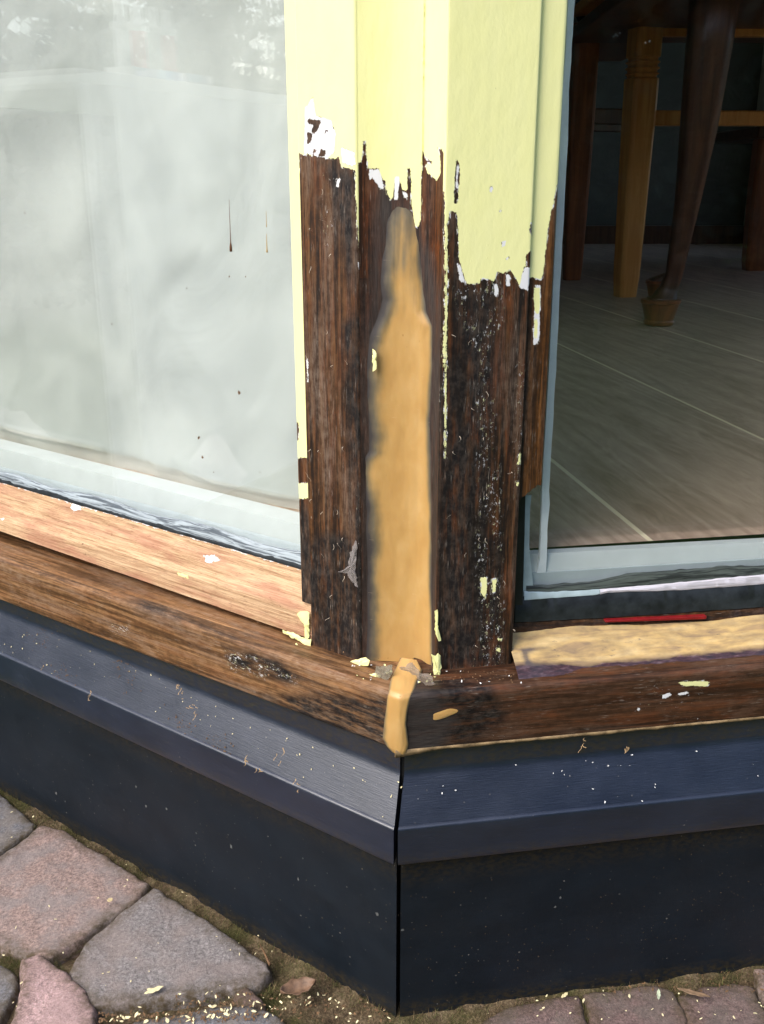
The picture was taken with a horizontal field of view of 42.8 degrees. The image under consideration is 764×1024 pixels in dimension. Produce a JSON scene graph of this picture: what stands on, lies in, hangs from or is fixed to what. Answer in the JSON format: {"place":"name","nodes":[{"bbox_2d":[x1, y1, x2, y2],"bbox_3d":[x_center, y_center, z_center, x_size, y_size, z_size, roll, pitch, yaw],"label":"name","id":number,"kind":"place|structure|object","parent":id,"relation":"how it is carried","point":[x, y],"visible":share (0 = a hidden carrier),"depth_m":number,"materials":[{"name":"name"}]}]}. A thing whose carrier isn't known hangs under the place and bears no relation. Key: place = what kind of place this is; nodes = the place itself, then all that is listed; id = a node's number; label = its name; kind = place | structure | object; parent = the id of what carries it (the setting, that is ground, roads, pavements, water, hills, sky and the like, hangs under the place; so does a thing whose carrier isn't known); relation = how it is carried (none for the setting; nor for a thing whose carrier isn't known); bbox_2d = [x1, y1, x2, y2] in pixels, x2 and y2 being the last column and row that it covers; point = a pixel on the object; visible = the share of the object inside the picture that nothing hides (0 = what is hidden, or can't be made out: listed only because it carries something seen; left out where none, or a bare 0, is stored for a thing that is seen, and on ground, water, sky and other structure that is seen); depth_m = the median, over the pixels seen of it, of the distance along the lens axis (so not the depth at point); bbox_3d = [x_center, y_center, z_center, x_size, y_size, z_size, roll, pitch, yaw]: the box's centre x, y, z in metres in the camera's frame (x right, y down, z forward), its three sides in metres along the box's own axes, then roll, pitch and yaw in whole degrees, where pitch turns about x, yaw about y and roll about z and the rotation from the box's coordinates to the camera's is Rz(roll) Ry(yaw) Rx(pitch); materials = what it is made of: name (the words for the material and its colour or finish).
{"place":"outdoors","nodes":[
{"label":"outdoors","id":0,"kind":"place"},
{"bbox_2d":[0,790,763,1023],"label":"ground","id":1,"kind":"structure","parent":0,"point":[288,1016],"depth_m":0.93,"materials":[{"name":"soil"}]},
{"bbox_2d":[0,966,19,1023],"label":"paving stone","id":2,"kind":"object","parent":1,"relation":"on","point":[9,988],"visible":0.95,"depth_m":0.92,"materials":[{"name":"stone"}]},
{"bbox_2d":[0,794,36,855],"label":"paving stone","id":3,"kind":"object","parent":1,"relation":"on","point":[16,828],"visible":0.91,"depth_m":1.16,"materials":[{"name":"stone"}]},
{"bbox_2d":[11,955,99,1023],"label":"paving stone","id":4,"kind":"object","parent":1,"relation":"on","point":[50,993],"visible":1,"depth_m":0.91,"materials":[{"name":"pink stone"}]},
{"bbox_2d":[0,826,151,965],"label":"paving stone","id":5,"kind":"object","parent":1,"relation":"on","point":[41,870],"visible":0.99,"depth_m":1.04,"materials":[{"name":"pink stone"}]},
{"bbox_2d":[69,888,273,1017],"bbox_3d":[-0.217,0.456,0.953,0.196,0.033,0.153,14,24,37],"label":"paving stone","id":6,"kind":"object","parent":1,"relation":"on","point":[174,947],"visible":0.99,"depth_m":0.95,"materials":[{"name":"stone"}]},
{"bbox_2d":[144,986,162,993],"bbox_3d":[-0.214,0.448,0.914,0.016,0.002,0.009,0,19,0],"label":"wood chip","id":7,"kind":"object","parent":6,"relation":"on","point":[154,989],"visible":1,"depth_m":0.91,"materials":[{"name":"beige wood"}]},
{"bbox_2d":[109,1000,272,1023],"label":"wood shavings","id":8,"kind":"object","parent":1,"relation":"on","point":[167,1019],"visible":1,"depth_m":0.89},
{"bbox_2d":[133,1006,284,1023],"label":"paving stone","id":9,"kind":"object","parent":1,"relation":"on","point":[270,1019],"visible":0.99,"depth_m":0.89,"materials":[{"name":"stone"}]},
{"bbox_2d":[233,987,265,1010],"bbox_3d":[-0.126,0.469,0.920,0.035,0.032,0.029,0,19,0],"label":"pebble","id":10,"kind":"object","parent":1,"relation":"on","point":[243,999],"visible":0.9,"depth_m":0.91,"materials":[{"name":"stone"}]},
{"bbox_2d":[260,944,271,965],"bbox_3d":[-0.115,0.433,0.956,0.003,0.005,0.030,-9,21,-25],"label":"twig","id":11,"kind":"object","parent":1,"relation":"on","point":[268,960],"visible":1,"depth_m":0.95,"materials":[{"name":"brown wood"}]},
{"bbox_2d":[280,976,315,994],"bbox_3d":[-0.078,0.444,0.909,0.033,0.008,0.022,0,19,0],"label":"dry leaf","id":12,"kind":"object","parent":1,"relation":"on","point":[293,986],"visible":1,"depth_m":0.91,"materials":[{"name":"brown plant"}]},
{"bbox_2d":[0,791,761,1023],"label":"dry fibres","id":13,"kind":"object","parent":1,"relation":"on","point":[585,1011],"visible":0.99,"depth_m":0.94,"materials":[{"name":"beige plant"}]},
{"bbox_2d":[0,790,763,1023],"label":"moss","id":14,"kind":"object","parent":1,"relation":"on","point":[264,992],"visible":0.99,"depth_m":0.94,"materials":[{"name":"plant"}]},
{"bbox_2d":[2,811,761,1022],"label":"wood shavings","id":15,"kind":"object","parent":1,"relation":"on","point":[583,1000],"visible":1,"depth_m":0.91},
{"bbox_2d":[397,757,403,1001],"bbox_3d":[0.108,0.218,1.242,3.500,0.306,0.804,4,19,12],"label":"bay base","id":16,"kind":"object","parent":1,"relation":"on","point":[402,774],"visible":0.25,"depth_m":0.86,"materials":[{"name":"black"}]},
{"bbox_2d":[0,599,400,1016],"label":"plinth cladding","id":17,"kind":"structure","parent":16,"relation":"attached to","point":[326,851],"depth_m":0.97,"materials":[{"name":"plastic"}]},
{"bbox_2d":[27,627,233,754],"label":"sanding dust","id":18,"kind":"object","parent":17,"relation":"on","point":[140,690],"visible":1,"depth_m":1.01,"materials":[{"name":"beige wood"}]},
{"bbox_2d":[11,636,401,816],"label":"sanding dust","id":19,"kind":"object","parent":17,"relation":"on","point":[232,733],"visible":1,"depth_m":0.88,"materials":[{"name":"beige wood"}]},
{"bbox_2d":[43,665,628,791],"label":"wood fibres","id":20,"kind":"object","parent":17,"relation":"attached to","point":[284,751],"visible":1,"depth_m":0.90,"materials":[{"name":"beige wood"}]},
{"bbox_2d":[0,531,763,757],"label":"window sill","id":21,"kind":"structure","parent":16,"relation":"on","point":[401,711],"depth_m":0.84,"materials":[{"name":"brown wood"}]},
{"bbox_2d":[0,205,311,638],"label":"window","id":22,"kind":"structure","parent":21,"relation":"on","point":[240,556],"depth_m":1.00,"materials":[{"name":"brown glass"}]},
{"bbox_2d":[0,0,298,508],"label":"window blind","id":23,"kind":"object","parent":22,"relation":"hanging from","point":[143,145],"depth_m":1.00,"materials":[{"name":"fabric"}]},
{"bbox_2d":[9,545,513,682],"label":"dirt crumbs","id":24,"kind":"object","parent":21,"relation":"on","point":[378,658],"visible":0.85,"depth_m":0.82,"materials":[{"name":"brown soil"}]},
{"bbox_2d":[284,0,567,679],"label":"corner post","id":25,"kind":"object","parent":21,"relation":"on","point":[424,142],"visible":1,"depth_m":0.75,"materials":[{"name":"brown wood"}]},
{"bbox_2d":[512,0,763,678],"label":"window","id":26,"kind":"structure","parent":21,"relation":"on","point":[567,601],"depth_m":0.86,"materials":[{"name":"grey glass"}]},
{"bbox_2d":[529,534,763,549],"bbox_3d":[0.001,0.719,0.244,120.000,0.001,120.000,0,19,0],"label":"window frame","id":27,"kind":"structure","parent":26,"relation":"attached to","point":[693,539],"depth_m":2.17,"materials":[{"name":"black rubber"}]},
{"bbox_2d":[603,614,706,621],"bbox_3d":[0.243,0.095,0.869,0.095,0.006,0.008,-3,19,-9],"label":"plastic packer","id":28,"kind":"object","parent":26,"relation":"on","point":[673,617],"visible":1,"depth_m":0.87,"materials":[{"name":"red plastic"}]},
{"bbox_2d":[398,719,763,1016],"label":"plinth cladding","id":29,"kind":"structure","parent":16,"relation":"attached to","point":[527,831],"depth_m":0.87,"materials":[{"name":"plastic"}]},
{"bbox_2d":[398,833,760,1000],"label":"dust specks","id":30,"kind":"object","parent":29,"relation":"on","point":[587,925],"visible":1,"depth_m":0.90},
{"bbox_2d":[94,967,763,1022],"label":"dirt crumbs","id":31,"kind":"object","parent":1,"relation":"on","point":[203,1017],"visible":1,"depth_m":0.89,"materials":[{"name":"brown soil"}]},
{"bbox_2d":[481,996,586,1023],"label":"paving stone","id":32,"kind":"object","parent":1,"relation":"on","point":[559,1012],"visible":0.99,"depth_m":0.90,"materials":[{"name":"stone"}]},
{"bbox_2d":[583,986,687,1023],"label":"paving stone","id":33,"kind":"object","parent":1,"relation":"on","point":[599,1007],"visible":0.98,"depth_m":0.90,"materials":[{"name":"stone"}]},
{"bbox_2d":[656,989,660,999],"bbox_3d":[0.258,0.450,0.908,0.004,0.002,0.013,0,19,0],"label":"seed husk","id":34,"kind":"object","parent":33,"relation":"on","point":[658,994],"visible":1,"depth_m":0.91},
{"bbox_2d":[677,984,763,1023],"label":"paving stone","id":35,"kind":"object","parent":1,"relation":"on","point":[724,1007],"visible":0.98,"depth_m":0.91,"materials":[{"name":"stone"}]},
{"bbox_2d":[677,988,710,996],"bbox_3d":[0.291,0.449,0.910,0.028,0.002,0.011,0,19,0],"label":"dry leaf","id":36,"kind":"object","parent":35,"relation":"on","point":[693,992],"visible":1,"depth_m":0.91,"materials":[{"name":"brown plant"}]},
{"bbox_2d":[753,969,763,1007],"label":"paving stone","id":37,"kind":"object","parent":1,"relation":"on","point":[759,979],"visible":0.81,"depth_m":0.93,"materials":[{"name":"stone"}]},
{"bbox_2d":[77,244,763,547],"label":"floor","id":38,"kind":"structure","parent":0,"point":[657,433],"depth_m":1.39,"materials":[{"name":"laminate"}]},
{"bbox_2d":[563,23,626,279],"bbox_3d":[0.764,-1.413,3.292,0.442,1.172,0.684,0,19,0],"label":"chair","id":39,"kind":"object","parent":38,"relation":"on","point":[587,118],"visible":0.5,"depth_m":3.07,"materials":[{"name":"brown wood"}]},
{"bbox_2d":[573,0,584,22],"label":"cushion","id":40,"kind":"object","parent":39,"relation":"on","point":[576,19],"visible":0.05,"depth_m":2.98,"materials":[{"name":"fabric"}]},
{"bbox_2d":[572,0,763,326],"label":"side table","id":41,"kind":"object","parent":38,"relation":"on","point":[709,39],"visible":0.98,"depth_m":2.09,"materials":[{"name":"brown wood"}]},
{"bbox_2d":[574,0,763,297],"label":"chair","id":42,"kind":"object","parent":38,"relation":"on","point":[642,117],"visible":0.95,"depth_m":2.58,"materials":[{"name":"brown wood"}]},
{"bbox_2d":[714,126,763,270],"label":"stool","id":43,"kind":"object","parent":38,"relation":"on","point":[752,259],"visible":0.94,"depth_m":3.47,"materials":[{"name":"brown wood"}]},
{"bbox_2d":[563,43,763,225],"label":"wall","id":44,"kind":"structure","parent":0,"point":[723,199],"depth_m":4.93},
{"bbox_2d":[562,225,743,243],"bbox_3d":[0.348,-1.434,5.042,4.500,0.090,0.030,0,19,0],"label":"skirting","id":45,"kind":"object","parent":44,"relation":"attached to","point":[721,234],"depth_m":5.03,"materials":[{"name":"brown wood"}]},
{"bbox_2d":[743,48,763,224],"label":"wall","id":46,"kind":"structure","parent":0,"point":[760,104],"depth_m":4.80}
]}

